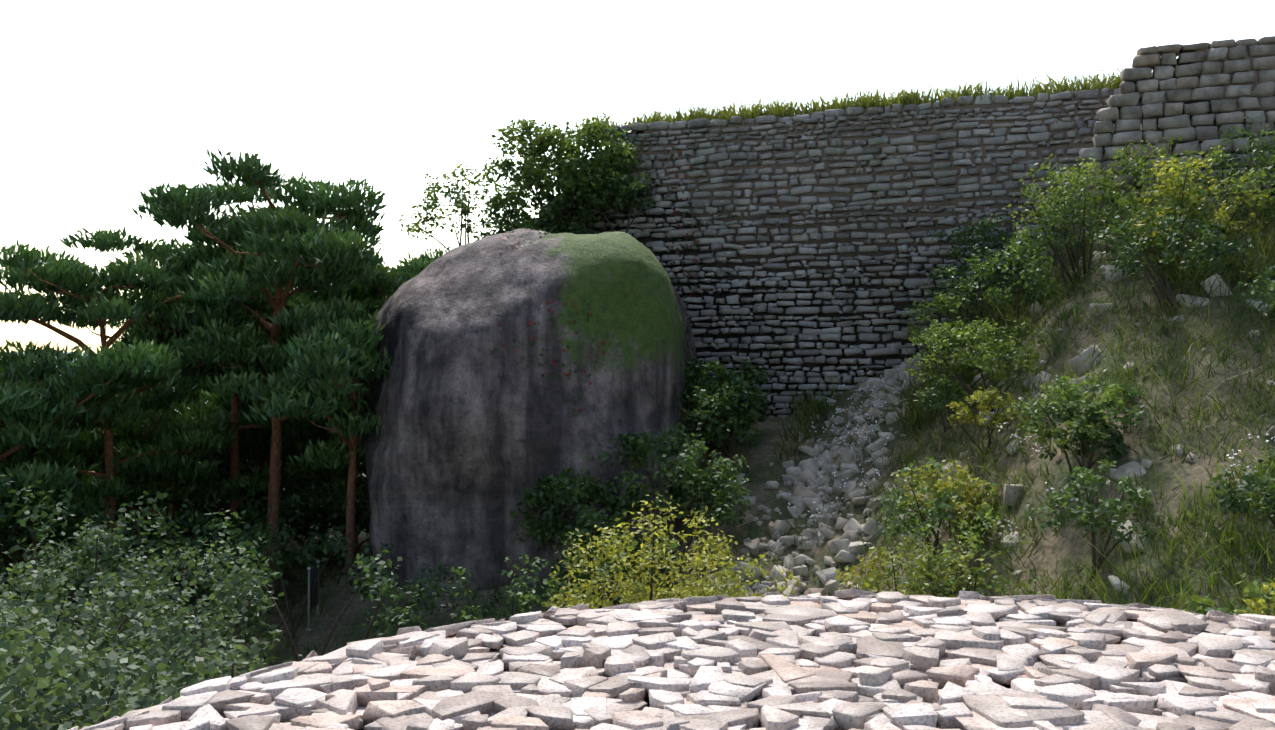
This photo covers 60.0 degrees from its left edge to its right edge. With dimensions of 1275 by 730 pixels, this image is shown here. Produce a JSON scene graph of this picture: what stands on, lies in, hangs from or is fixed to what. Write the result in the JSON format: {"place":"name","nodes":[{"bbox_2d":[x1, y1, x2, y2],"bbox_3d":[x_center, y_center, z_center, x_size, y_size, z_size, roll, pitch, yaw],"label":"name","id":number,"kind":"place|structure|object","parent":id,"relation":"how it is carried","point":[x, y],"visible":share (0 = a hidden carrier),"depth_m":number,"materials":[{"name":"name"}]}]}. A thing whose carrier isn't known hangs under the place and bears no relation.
{"place":"outdoors","nodes":[
{"label":"outdoors","id":0,"kind":"place"},
{"bbox_2d":[0,57,1274,726],"bbox_3d":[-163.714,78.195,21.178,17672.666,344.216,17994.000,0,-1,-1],"label":"terrain","id":1,"kind":"structure","parent":0,"point":[762,454],"depth_m":18.77,"materials":[{"name":"green plant"}]},
{"bbox_2d":[0,148,449,612],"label":"pine trees","id":2,"kind":"object","parent":1,"relation":"on","point":[197,413],"depth_m":23.29,"materials":[{"name":"green plant"}]},
{"bbox_2d":[305,561,319,635],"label":"info sign posts","id":3,"kind":"object","parent":1,"relation":"on","point":[313,596],"visible":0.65,"depth_m":21.10,"materials":[{"name":"silver metal"}]},
{"bbox_2d":[356,228,697,595],"bbox_3d":[-2.440,2.346,25.566,7.895,10.898,9.214,0,-1,-1],"label":"boulder","id":4,"kind":"object","parent":1,"relation":"on","point":[468,444],"visible":0.6,"depth_m":21.60,"materials":[{"name":"stone"}]},
{"bbox_2d":[0,112,1274,729],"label":"shrub","id":5,"kind":"object","parent":1,"relation":"on","point":[42,656],"depth_m":18.88,"materials":[{"name":"green plant"}]},
{"bbox_2d":[360,647,1010,729],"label":"platform mound","id":6,"kind":"object","parent":1,"relation":"on","point":[646,700],"depth_m":6.19,"materials":[{"name":"grey stone"}]},
{"bbox_2d":[68,589,1274,729],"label":"platform paving stones","id":7,"kind":"object","parent":6,"relation":"on","point":[850,659],"visible":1,"depth_m":6.18,"materials":[{"name":"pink stone"}]},
{"bbox_2d":[531,87,1156,417],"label":"stone wall","id":8,"kind":"structure","parent":1,"relation":"on","point":[901,306],"depth_m":26.22,"materials":[{"name":"grey stone"}]},
{"bbox_2d":[493,144,699,413],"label":"ivy leaves","id":9,"kind":"object","parent":8,"relation":"attached to","point":[578,396],"visible":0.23,"depth_m":24.06,"materials":[{"name":"green plant"}]},
{"bbox_2d":[618,197,1274,598],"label":"rubble stones","id":10,"kind":"object","parent":1,"relation":"on","point":[802,495],"visible":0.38,"depth_m":21.15,"materials":[{"name":"grey stone"}]},
{"bbox_2d":[787,370,1274,592],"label":"weed flower heads","id":11,"kind":"object","parent":1,"relation":"on","point":[1071,499],"visible":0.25,"depth_m":21.20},
{"bbox_2d":[800,380,1274,592],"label":"weed stems","id":12,"kind":"object","parent":1,"relation":"on","point":[840,493],"visible":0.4,"depth_m":21.27,"materials":[{"name":"green plant"}]},
{"bbox_2d":[1120,42,1274,212],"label":"stone wall","id":13,"kind":"structure","parent":1,"relation":"on","point":[1255,83],"depth_m":22.59,"materials":[{"name":"grey stone"}]},
{"bbox_2d":[1079,36,1274,225],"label":"restored wall stones","id":14,"kind":"object","parent":13,"relation":"attached to","point":[1149,106],"visible":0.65,"depth_m":22.64,"materials":[{"name":"grey stone"}]},
{"bbox_2d":[0,0,1274,352],"label":"sky","id":15,"kind":"structure","parent":0,"point":[102,102],"materials":[{"name":"white"}]}
]}

